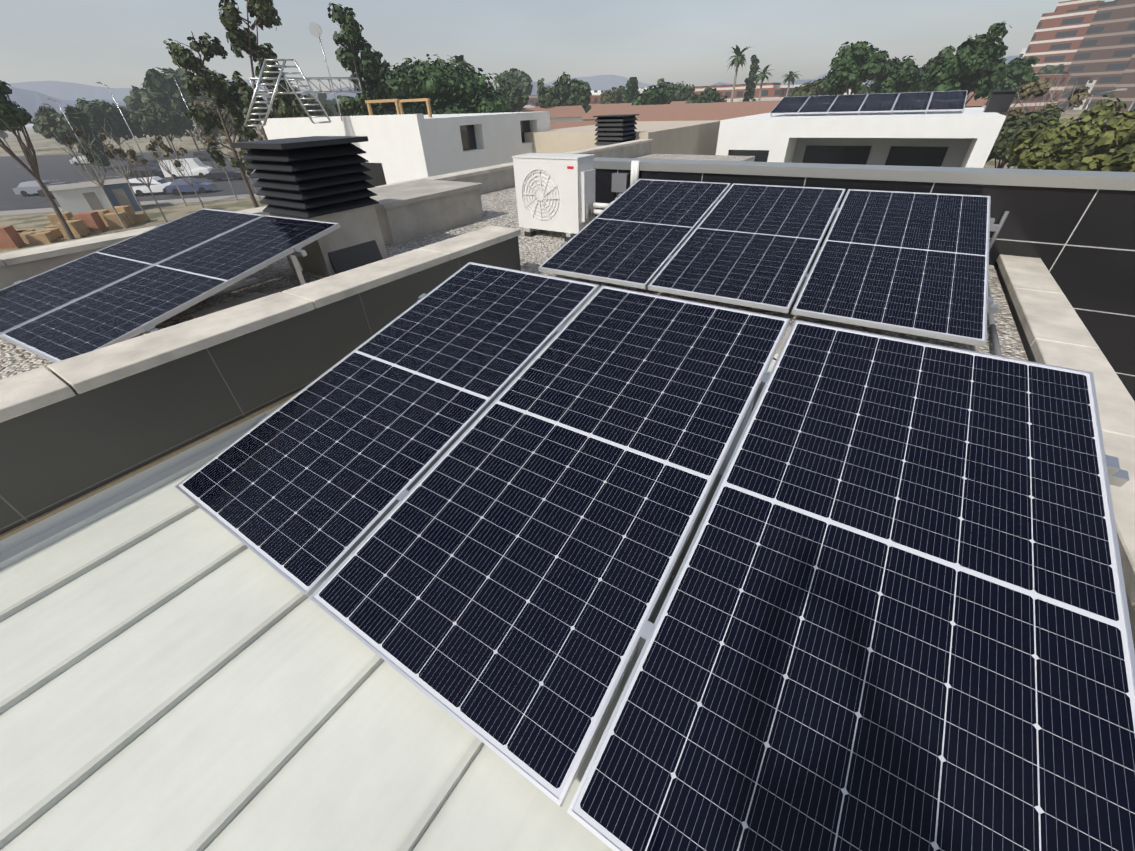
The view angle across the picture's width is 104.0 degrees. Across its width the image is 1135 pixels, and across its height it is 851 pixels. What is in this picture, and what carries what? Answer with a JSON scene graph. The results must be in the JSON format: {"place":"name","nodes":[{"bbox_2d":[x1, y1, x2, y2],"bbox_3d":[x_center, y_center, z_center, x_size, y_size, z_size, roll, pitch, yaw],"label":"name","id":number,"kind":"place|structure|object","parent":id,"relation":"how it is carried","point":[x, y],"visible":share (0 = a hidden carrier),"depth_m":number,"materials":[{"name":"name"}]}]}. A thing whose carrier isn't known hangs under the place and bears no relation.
{"place":"outdoors","nodes":[
{"label":"outdoors","id":0,"kind":"place"},
{"bbox_2d":[0,151,264,216],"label":"road asphalt","id":1,"kind":"structure","parent":0,"point":[14,173],"depth_m":62.14,"materials":[{"name":"asphalt"}]},
{"bbox_2d":[13,180,50,196],"bbox_3d":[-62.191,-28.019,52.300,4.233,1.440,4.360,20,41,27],"label":"car","id":2,"kind":"object","parent":1,"relation":"on","point":[26,189],"visible":0.56,"depth_m":51.47,"materials":[{"name":"grey paint"}]},
{"bbox_2d":[29,103,84,170],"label":"tree","id":3,"kind":"object","parent":1,"relation":"on","point":[49,122],"visible":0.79,"depth_m":70.73,"materials":[{"name":"green plant"}]},
{"bbox_2d":[64,104,110,172],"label":"tree","id":4,"kind":"object","parent":1,"relation":"on","point":[79,119],"visible":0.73,"depth_m":69.19,"materials":[{"name":"green plant"}]},
{"bbox_2d":[75,98,146,163],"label":"tree","id":5,"kind":"object","parent":1,"relation":"on","point":[101,113],"visible":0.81,"depth_m":79.53,"materials":[{"name":"green plant"}]},
{"bbox_2d":[128,166,163,177],"bbox_3d":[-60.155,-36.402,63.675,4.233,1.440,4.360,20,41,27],"label":"car","id":6,"kind":"object","parent":1,"relation":"on","point":[157,172],"visible":0.65,"depth_m":63.03,"materials":[{"name":"grey paint"}]},
{"bbox_2d":[128,176,170,195],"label":"car","id":7,"kind":"object","parent":1,"relation":"on","point":[157,184],"visible":0.56,"depth_m":48.89,"materials":[{"name":"white paint"}]},
{"bbox_2d":[127,99,195,158],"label":"tree","id":8,"kind":"object","parent":1,"relation":"on","point":[154,118],"visible":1,"depth_m":80.51,"materials":[{"name":"green plant"}]},
{"bbox_2d":[141,67,200,150],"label":"tree","id":9,"kind":"object","parent":1,"relation":"on","point":[161,88],"visible":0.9,"depth_m":87.62,"materials":[{"name":"green plant"}]},
{"bbox_2d":[159,158,213,179],"bbox_3d":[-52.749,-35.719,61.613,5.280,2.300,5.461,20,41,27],"label":"van","id":10,"kind":"object","parent":1,"relation":"on","point":[197,166],"visible":0.79,"depth_m":60.97,"materials":[{"name":"white paint"}]},
{"bbox_2d":[165,178,216,194],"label":"car","id":11,"kind":"object","parent":1,"relation":"on","point":[198,185],"visible":0.96,"depth_m":48.76,"materials":[{"name":"blue paint"}]},
{"bbox_2d":[205,167,246,181],"bbox_3d":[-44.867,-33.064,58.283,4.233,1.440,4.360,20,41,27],"label":"car","id":12,"kind":"object","parent":1,"relation":"on","point":[215,174],"visible":0.88,"depth_m":57.60,"materials":[{"name":"grey paint"}]},
{"bbox_2d":[261,111,549,185],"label":"white neighbour house","id":13,"kind":"structure","parent":0,"point":[401,147],"depth_m":13.89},
{"bbox_2d":[244,22,361,126],"bbox_3d":[-7.544,-9.803,12.396,3.439,2.263,0.790,-27,43,-30],"label":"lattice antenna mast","id":14,"kind":"object","parent":13,"relation":"on","point":[315,29],"visible":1,"depth_m":12.41,"materials":[{"name":"silver metal"}]},
{"bbox_2d":[365,98,431,116],"bbox_3d":[-5.206,-9.819,13.756,1.460,0.490,1.300,20,41,27],"label":"wooden frame","id":15,"kind":"object","parent":13,"relation":"on","point":[398,105],"visible":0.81,"depth_m":13.66,"materials":[{"name":"brown"}]},
{"bbox_2d":[5,55,1019,123],"bbox_3d":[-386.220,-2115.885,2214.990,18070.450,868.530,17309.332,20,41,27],"label":"mountain ridge","id":16,"kind":"structure","parent":0,"point":[30,97],"depth_m":6235.35,"materials":[{"name":"grey"}]},
{"bbox_2d":[0,0,1113,90],"label":"sky","id":17,"kind":"structure","parent":0,"point":[112,43],"materials":[{"name":"grey"}]},
{"bbox_2d":[0,110,1114,252],"bbox_3d":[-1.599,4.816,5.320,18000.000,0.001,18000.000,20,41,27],"label":"ground","id":18,"kind":"structure","parent":0,"point":[41,144],"depth_m":47.85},
{"bbox_2d":[0,80,74,239],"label":"tree","id":19,"kind":"object","parent":18,"relation":"on","point":[13,117],"visible":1,"depth_m":28.75,"materials":[{"name":"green plant"}]},
{"bbox_2d":[0,205,150,250],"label":"pallet stacks","id":20,"kind":"object","parent":18,"relation":"on","point":[81,224],"visible":0.9,"depth_m":33.25,"materials":[{"name":"brown wood"}]},
{"bbox_2d":[47,181,111,214],"bbox_3d":[-43.066,-20.085,39.453,3.400,2.600,2.400,-30,44,-32],"label":"white site cabin","id":21,"kind":"object","parent":18,"relation":"on","point":[74,198],"visible":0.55,"depth_m":38.64,"materials":[{"name":"white"}]},
{"bbox_2d":[51,126,126,228],"bbox_3d":[-35.046,-18.361,32.973,1.524,6.957,2.292,20,41,27],"label":"bare street tree","id":22,"kind":"object","parent":18,"relation":"on","point":[72,140],"visible":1,"depth_m":32.31,"materials":[{"name":"brown plant"}]},
{"bbox_2d":[78,178,141,210],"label":"blue site cabin","id":23,"kind":"object","parent":18,"relation":"on","point":[119,192],"visible":0.5,"depth_m":40.39,"materials":[{"name":"blue"}]},
{"bbox_2d":[89,121,148,217],"bbox_3d":[-35.861,-20.576,35.791,1.701,7.263,1.875,-8,37,-8],"label":"bare street tree","id":24,"kind":"object","parent":18,"relation":"on","point":[111,154],"visible":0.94,"depth_m":35.23,"materials":[{"name":"brown plant"}]},
{"bbox_2d":[108,132,167,222],"bbox_3d":[-32.332,-18.607,33.739,2.183,6.279,1.473,7,37,13],"label":"bare street tree","id":25,"kind":"object","parent":18,"relation":"on","point":[131,152],"visible":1,"depth_m":33.13,"materials":[{"name":"brown plant"}]},
{"bbox_2d":[123,85,172,148],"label":"tree","id":26,"kind":"object","parent":18,"relation":"on","point":[137,98],"visible":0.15,"depth_m":103.14,"materials":[{"name":"green plant"}]},
{"bbox_2d":[142,133,186,205],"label":"bare street tree","id":27,"kind":"object","parent":18,"relation":"on","point":[154,145],"visible":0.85,"depth_m":40.12,"materials":[{"name":"brown plant"}]},
{"bbox_2d":[156,141,203,207],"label":"bare street tree","id":28,"kind":"object","parent":18,"relation":"on","point":[168,150],"visible":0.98,"depth_m":34.55,"materials":[{"name":"brown plant"}]},
{"bbox_2d":[163,31,258,207],"bbox_3d":[-23.864,-20.449,31.467,3.714,11.403,4.514,-14,38,-15],"label":"wispy tree","id":29,"kind":"object","parent":18,"relation":"on","point":[220,90],"visible":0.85,"depth_m":29.42,"materials":[{"name":"green plant"}]},
{"bbox_2d":[187,95,256,145],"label":"tree","id":30,"kind":"object","parent":18,"relation":"on","point":[206,102],"visible":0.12,"depth_m":89.94,"materials":[{"name":"green plant"}]},
{"bbox_2d":[244,28,281,117],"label":"wispy tree","id":31,"kind":"object","parent":18,"relation":"on","point":[257,69],"visible":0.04,"depth_m":28.71,"materials":[{"name":"green plant"}]},
{"bbox_2d":[218,0,309,140],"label":"wispy tree","id":32,"kind":"object","parent":18,"relation":"on","point":[265,12],"visible":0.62,"depth_m":26.79,"materials":[{"name":"green plant"}]},
{"bbox_2d":[271,83,334,116],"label":"metal staircase","id":33,"kind":"structure","parent":18,"relation":"on","point":[328,110],"depth_m":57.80,"materials":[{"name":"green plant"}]},
{"bbox_2d":[327,2,393,115],"bbox_3d":[-16.420,-26.086,37.021,4.143,13.517,5.871,7,37,13],"label":"tree","id":34,"kind":"object","parent":18,"relation":"on","point":[368,70],"visible":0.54,"depth_m":34.68,"materials":[{"name":"green plant"}]},
{"bbox_2d":[371,50,393,112],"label":"conifer tree","id":35,"kind":"object","parent":18,"relation":"on","point":[383,64],"visible":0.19,"depth_m":39.74,"materials":[{"name":"green plant"}]},
{"bbox_2d":[339,54,516,115],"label":"stone pine tree","id":36,"kind":"object","parent":18,"relation":"on","point":[446,88],"visible":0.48,"depth_m":41.34,"materials":[{"name":"green plant"}]},
{"bbox_2d":[491,79,528,111],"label":"tree","id":37,"kind":"object","parent":18,"relation":"on","point":[519,99],"visible":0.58,"depth_m":70.61,"materials":[{"name":"green plant"}]},
{"bbox_2d":[500,68,532,95],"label":"tree","id":38,"kind":"object","parent":18,"relation":"on","point":[522,80],"visible":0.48,"depth_m":119.72,"materials":[{"name":"green plant"}]},
{"bbox_2d":[537,78,550,108],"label":"tree","id":39,"kind":"object","parent":18,"relation":"on","point":[543,99],"visible":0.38,"depth_m":75.76,"materials":[{"name":"green plant"}]},
{"bbox_2d":[513,105,585,121],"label":"house","id":40,"kind":"structure","parent":18,"relation":"on","point":[565,113],"depth_m":75.20,"materials":[{"name":"tile"}]},
{"bbox_2d":[545,72,591,112],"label":"tree","id":41,"kind":"object","parent":18,"relation":"on","point":[577,93],"visible":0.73,"depth_m":78.36,"materials":[{"name":"green plant"}]},
{"bbox_2d":[45,73,1134,176],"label":"street lamp posts","id":42,"kind":"object","parent":18,"relation":"on","point":[259,133],"visible":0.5,"depth_m":56.06,"materials":[{"name":"silver metal"}]},
{"bbox_2d":[600,85,639,103],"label":"tree","id":43,"kind":"object","parent":18,"relation":"on","point":[614,95],"visible":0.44,"depth_m":101.97,"materials":[{"name":"green plant"}]},
{"bbox_2d":[622,77,638,102],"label":"tree","id":44,"kind":"object","parent":18,"relation":"on","point":[630,92],"visible":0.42,"depth_m":98.18,"materials":[{"name":"green plant"}]},
{"bbox_2d":[632,85,672,104],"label":"tree","id":45,"kind":"object","parent":18,"relation":"on","point":[655,95],"visible":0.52,"depth_m":73.68,"materials":[{"name":"green plant"}]},
{"bbox_2d":[641,78,694,101],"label":"tree","id":46,"kind":"object","parent":18,"relation":"on","point":[680,92],"visible":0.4,"depth_m":91.83,"materials":[{"name":"green plant"}]},
{"bbox_2d":[635,113,763,120],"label":"house","id":47,"kind":"structure","parent":18,"relation":"on","point":[688,117],"depth_m":41.29,"materials":[{"name":"brick"}]},
{"bbox_2d":[686,87,727,103],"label":"tree","id":48,"kind":"object","parent":18,"relation":"on","point":[708,95],"visible":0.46,"depth_m":80.08,"materials":[{"name":"green plant"}]},
{"bbox_2d":[727,45,749,101],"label":"palm","id":49,"kind":"object","parent":18,"relation":"on","point":[737,60],"visible":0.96,"depth_m":88.45,"materials":[{"name":"green plant"}]},
{"bbox_2d":[744,157,754,161],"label":"building wall","id":50,"kind":"structure","parent":18,"relation":"on","point":[752,159],"depth_m":11.59,"materials":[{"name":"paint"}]},
{"bbox_2d":[0,236,520,534],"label":"parapet wall","id":51,"kind":"structure","parent":50,"relation":"on","point":[58,454],"depth_m":2.22,"materials":[{"name":"concrete"}]},
{"bbox_2d":[0,225,520,422],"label":"parapet coping","id":52,"kind":"object","parent":51,"relation":"on","point":[30,391],"visible":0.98,"depth_m":2.30,"materials":[{"name":"concrete"}]},
{"bbox_2d":[0,141,651,289],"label":"edge parapet wall","id":53,"kind":"structure","parent":50,"relation":"on","point":[10,275],"depth_m":7.89,"materials":[{"name":"concrete"}]},
{"bbox_2d":[0,139,652,266],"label":"edge coping","id":54,"kind":"object","parent":53,"relation":"on","point":[43,252],"visible":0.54,"depth_m":4.43,"materials":[{"name":"concrete"}]},
{"bbox_2d":[0,353,778,850],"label":"metal roof","id":55,"kind":"structure","parent":50,"relation":"on","point":[180,671],"depth_m":1.33,"materials":[{"name":"metal"}]},
{"bbox_2d":[0,390,300,569],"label":"roof flashing","id":56,"kind":"object","parent":55,"relation":"on","point":[17,543],"depth_m":2.09,"materials":[{"name":"white"}]},
{"bbox_2d":[257,293,1128,693],"bbox_3d":[0.106,0.118,1.906,3.294,0.500,1.383,20,41,27],"label":"solar panel mounting","id":57,"kind":"object","parent":55,"relation":"on","point":[1117,475],"visible":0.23,"depth_m":1.57,"materials":[{"name":"metal"}]},
{"bbox_2d":[175,262,599,596],"bbox_3d":[-0.792,-0.265,2.325,1.038,0.035,2.094,20,54,27],"label":"solar panel","id":58,"kind":"object","parent":57,"relation":"on","point":[303,488],"visible":0.98,"depth_m":2.11,"materials":[{"name":"blue glass"}]},
{"bbox_2d":[309,285,789,806],"bbox_3d":[0.096,0.051,1.843,1.038,0.035,2.094,20,54,27],"label":"solar panel","id":59,"kind":"object","parent":57,"relation":"on","point":[497,579],"visible":1,"depth_m":1.58,"materials":[{"name":"blue glass"}]},
{"bbox_2d":[567,320,1134,850],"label":"solar panel","id":60,"kind":"object","parent":57,"relation":"on","point":[893,614],"visible":1,"depth_m":1.19,"materials":[{"name":"blue glass"}]},
{"bbox_2d":[0,154,1028,379],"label":"gravel roof","id":61,"kind":"structure","parent":50,"relation":"on","point":[538,249],"depth_m":4.09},
{"bbox_2d":[14,224,306,334],"bbox_3d":[-3.359,-1.219,3.694,2.236,0.471,1.394,16,40,23],"label":"solar panel mounting","id":62,"kind":"object","parent":61,"relation":"on","point":[148,327],"visible":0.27,"depth_m":3.54,"materials":[{"name":"metal"}]},
{"bbox_2d":[0,208,263,338],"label":"solar panel","id":63,"kind":"object","parent":62,"relation":"on","point":[31,298],"visible":1,"depth_m":3.74,"materials":[{"name":"glass"}]},
{"bbox_2d":[0,215,339,362],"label":"solar panel","id":64,"kind":"object","parent":62,"relation":"on","point":[126,308],"visible":0.98,"depth_m":3.23,"materials":[{"name":"glass"}]},
{"bbox_2d":[230,136,378,217],"bbox_3d":[-2.458,-2.409,4.259,0.840,0.570,0.840,20,41,27],"label":"louvered roof vent","id":65,"kind":"object","parent":61,"relation":"on","point":[310,177],"visible":1,"depth_m":4.04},
{"bbox_2d":[269,205,387,276],"bbox_3d":[-2.440,-1.949,4.595,0.700,0.570,0.700,20,41,27],"label":"chimney base","id":66,"kind":"object","parent":61,"relation":"on","point":[360,225],"visible":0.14,"depth_m":4.37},
{"bbox_2d":[327,240,382,273],"bbox_3d":[-2.175,-1.822,4.439,0.145,0.491,0.550,20,41,27],"label":"leaning board","id":67,"kind":"object","parent":61,"relation":"on","point":[352,257],"visible":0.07,"depth_m":4.47,"materials":[{"name":"grey"}]},
{"bbox_2d":[368,179,483,244],"bbox_3d":[-2.114,-2.917,5.989,1.180,0.470,1.680,20,41,27],"label":"vent upstand box","id":68,"kind":"object","parent":61,"relation":"on","point":[408,211],"visible":0.71,"depth_m":5.67,"materials":[{"name":"concrete"}]},
{"bbox_2d":[512,153,639,241],"bbox_3d":[0.192,-2.673,5.183,1.648,0.850,0.725,2,36,5],"label":"air conditioner unit","id":69,"kind":"object","parent":61,"relation":"on","point":[555,192],"visible":0.94,"depth_m":5.04,"materials":[{"name":"paint"}]},
{"bbox_2d":[558,193,998,313],"bbox_3d":[1.621,-1.564,3.877,3.304,0.498,1.411,20,41,27],"label":"solar panel mounting","id":70,"kind":"object","parent":61,"relation":"on","point":[992,308],"visible":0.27,"depth_m":3.39,"materials":[{"name":"metal"}]},
{"bbox_2d":[538,179,730,288],"bbox_3d":[0.719,-1.948,4.287,1.038,0.035,2.094,19,54,27],"label":"back panel","id":71,"kind":"object","parent":70,"relation":"on","point":[637,233],"visible":1,"depth_m":4.14,"materials":[{"name":"blue glass"}]},
{"bbox_2d":[648,183,845,312],"bbox_3d":[1.611,-1.636,3.812,1.038,0.035,2.094,19,54,27],"label":"back panel","id":72,"kind":"object","parent":70,"relation":"attached to","point":[753,245],"visible":1,"depth_m":3.65,"materials":[{"name":"blue glass"}]},
{"bbox_2d":[791,189,990,346],"bbox_3d":[2.503,-1.324,3.337,1.038,0.037,2.094,19,54,27],"label":"back panel","id":73,"kind":"object","parent":70,"relation":"on","point":[914,263],"visible":1,"depth_m":3.16,"materials":[{"name":"blue glass"}]},
{"bbox_2d":[611,173,1009,359],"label":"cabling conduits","id":74,"kind":"object","parent":61,"relation":"on","point":[620,182],"visible":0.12,"depth_m":3.85,"materials":[{"name":"grey"}]},
{"bbox_2d":[742,54,759,101],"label":"cypress tree","id":75,"kind":"object","parent":18,"relation":"on","point":[750,87],"visible":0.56,"depth_m":93.26,"materials":[{"name":"green plant"}]},
{"bbox_2d":[699,104,894,114],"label":"roof","id":76,"kind":"structure","parent":18,"relation":"on","point":[739,110],"depth_m":53.60,"materials":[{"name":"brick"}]},
{"bbox_2d":[786,76,826,96],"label":"tree","id":77,"kind":"object","parent":18,"relation":"on","point":[816,88],"visible":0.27,"depth_m":67.60,"materials":[{"name":"green plant"}]},
{"bbox_2d":[523,74,1096,116],"bbox_3d":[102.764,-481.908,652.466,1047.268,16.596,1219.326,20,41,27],"label":"distant town blocks","id":78,"kind":"structure","parent":18,"relation":"on","point":[773,91],"depth_m":130.03,"materials":[{"name":"brick"}]},
{"bbox_2d":[823,41,888,94],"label":"tree","id":79,"kind":"object","parent":18,"relation":"on","point":[853,66],"visible":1,"depth_m":50.90,"materials":[{"name":"green plant"}]},
{"bbox_2d":[595,169,1134,400],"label":"tile wall","id":80,"kind":"structure","parent":18,"relation":"on","point":[1079,242],"depth_m":3.78,"materials":[{"name":"tile"}]},
{"bbox_2d":[594,157,1134,190],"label":"wall coping","id":81,"kind":"object","parent":80,"relation":"attached to","point":[1107,180],"visible":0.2,"depth_m":4.08,"materials":[{"name":"silver metal"}]},
{"bbox_2d":[873,56,924,95],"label":"tree","id":82,"kind":"object","parent":18,"relation":"on","point":[894,76],"visible":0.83,"depth_m":53.31,"materials":[{"name":"green plant"}]},
{"bbox_2d":[903,45,955,95],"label":"tree","id":83,"kind":"object","parent":18,"relation":"on","point":[927,68],"visible":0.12,"depth_m":58.00,"materials":[{"name":"green plant"}]},
{"bbox_2d":[924,21,1011,104],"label":"tree","id":84,"kind":"object","parent":18,"relation":"on","point":[977,66],"visible":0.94,"depth_m":43.70,"materials":[{"name":"green plant"}]},
{"bbox_2d":[988,55,1039,114],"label":"tree","id":85,"kind":"object","parent":18,"relation":"on","point":[1020,71],"visible":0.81,"depth_m":51.45,"materials":[{"name":"green plant"}]},
{"bbox_2d":[986,104,1064,168],"bbox_3d":[27.318,-16.488,27.890,3.693,6.001,3.438,-24,41,-27],"label":"yellow tree","id":86,"kind":"object","parent":18,"relation":"on","point":[1012,125],"visible":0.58,"depth_m":26.15,"materials":[{"name":"green plant"}]},
{"bbox_2d":[1008,75,1092,119],"bbox_3d":[29.706,-18.028,28.669,3.966,7.391,3.400,20,41,27],"label":"bare tree","id":87,"kind":"object","parent":18,"relation":"on","point":[1026,90],"visible":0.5,"depth_m":27.09,"materials":[{"name":"brown plant"}]},
{"bbox_2d":[995,266,1134,650],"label":"parapet wall","id":88,"kind":"structure","parent":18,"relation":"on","point":[1026,345],"depth_m":2.92,"materials":[{"name":"concrete"}]},
{"bbox_2d":[996,254,1134,611],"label":"edge coping","id":89,"kind":"object","parent":88,"relation":"on","point":[1056,331],"visible":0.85,"depth_m":2.45,"materials":[{"name":"concrete"}]},
{"bbox_2d":[1008,94,1126,170],"bbox_3d":[23.809,-11.918,21.365,4.511,6.520,4.590,-5,36,-4],"label":"yellow tree","id":90,"kind":"object","parent":18,"relation":"on","point":[1050,145],"visible":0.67,"depth_m":20.43,"materials":[{"name":"green plant"}]},
{"bbox_2d":[1058,110,1134,171],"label":"yellow tree","id":91,"kind":"object","parent":18,"relation":"on","point":[1112,149],"visible":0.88,"depth_m":17.38,"materials":[{"name":"green plant"}]},
{"bbox_2d":[1067,0,1134,109],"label":"block of flats","id":92,"kind":"structure","parent":18,"relation":"on","point":[1104,53],"depth_m":130.33,"materials":[{"name":"brown"}]},
{"bbox_2d":[593,114,638,146],"bbox_3d":[1.563,-8.810,14.498,1.060,2.200,1.060,20,41,27],"label":"chimney","id":93,"kind":"object","parent":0,"point":[614,129],"visible":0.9,"depth_m":13.78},
{"bbox_2d":[524,120,719,154],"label":"beige block","id":94,"kind":"structure","parent":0,"point":[687,137],"depth_m":16.12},
{"bbox_2d":[581,100,780,120],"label":"roof","id":95,"kind":"structure","parent":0,"point":[670,109],"depth_m":66.34,"materials":[{"name":"tile"}]},
{"bbox_2d":[716,107,1005,167],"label":"modern house","id":96,"kind":"structure","parent":0,"point":[967,137],"depth_m":15.77,"materials":[{"name":"paint"}]},
{"bbox_2d":[770,96,809,113],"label":"solar panel","id":97,"kind":"object","parent":96,"relation":"on","point":[789,105],"visible":1,"depth_m":18.22,"materials":[{"name":"glass"}]},
{"bbox_2d":[798,95,837,113],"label":"solar panel","id":98,"kind":"object","parent":96,"relation":"on","point":[818,104],"visible":1,"depth_m":17.75,"materials":[{"name":"glass"}]},
{"bbox_2d":[827,94,867,112],"bbox_3d":[10.963,-12.596,17.334,1.038,0.035,2.094,20,55,27],"label":"solar panel","id":99,"kind":"object","parent":96,"relation":"on","point":[852,103],"visible":1,"depth_m":17.27,"materials":[{"name":"glass"}]},
{"bbox_2d":[859,93,898,111],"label":"solar panel","id":100,"kind":"object","parent":96,"relation":"on","point":[882,102],"visible":1,"depth_m":16.79,"materials":[{"name":"glass"}]},
{"bbox_2d":[892,92,931,111],"bbox_3d":[12.737,-11.963,16.371,1.038,0.035,2.094,20,55,27],"label":"solar panel","id":101,"kind":"object","parent":96,"relation":"on","point":[912,101],"visible":1,"depth_m":16.30,"materials":[{"name":"glass"}]},
{"bbox_2d":[927,90,967,110],"bbox_3d":[13.625,-11.646,15.890,1.038,0.035,2.094,20,55,27],"label":"solar panel","id":102,"kind":"object","parent":96,"relation":"on","point":[947,100],"visible":1,"depth_m":15.81,"materials":[{"name":"glass"}]},
{"bbox_2d":[983,90,1018,111],"bbox_3d":[14.816,-11.115,15.199,0.720,0.600,0.720,20,41,27],"label":"neighbour roof vent","id":103,"kind":"object","parent":96,"relation":"on","point":[999,100],"visible":1,"depth_m":15.00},
{"bbox_2d":[1036,64,1068,74],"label":"tree","id":104,"kind":"object","parent":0,"point":[1052,69],"visible":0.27,"depth_m":132.23,"materials":[{"name":"green plant"}]},
{"bbox_2d":[1023,0,1104,72],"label":"block of flats","id":105,"kind":"structure","parent":0,"point":[1059,34],"depth_m":140.04,"materials":[{"name":"brick"}]},
{"bbox_2d":[1104,52,1134,112],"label":"block of flats","id":106,"kind":"structure","parent":0,"point":[1127,80],"depth_m":115.31,"materials":[{"name":"brown"}]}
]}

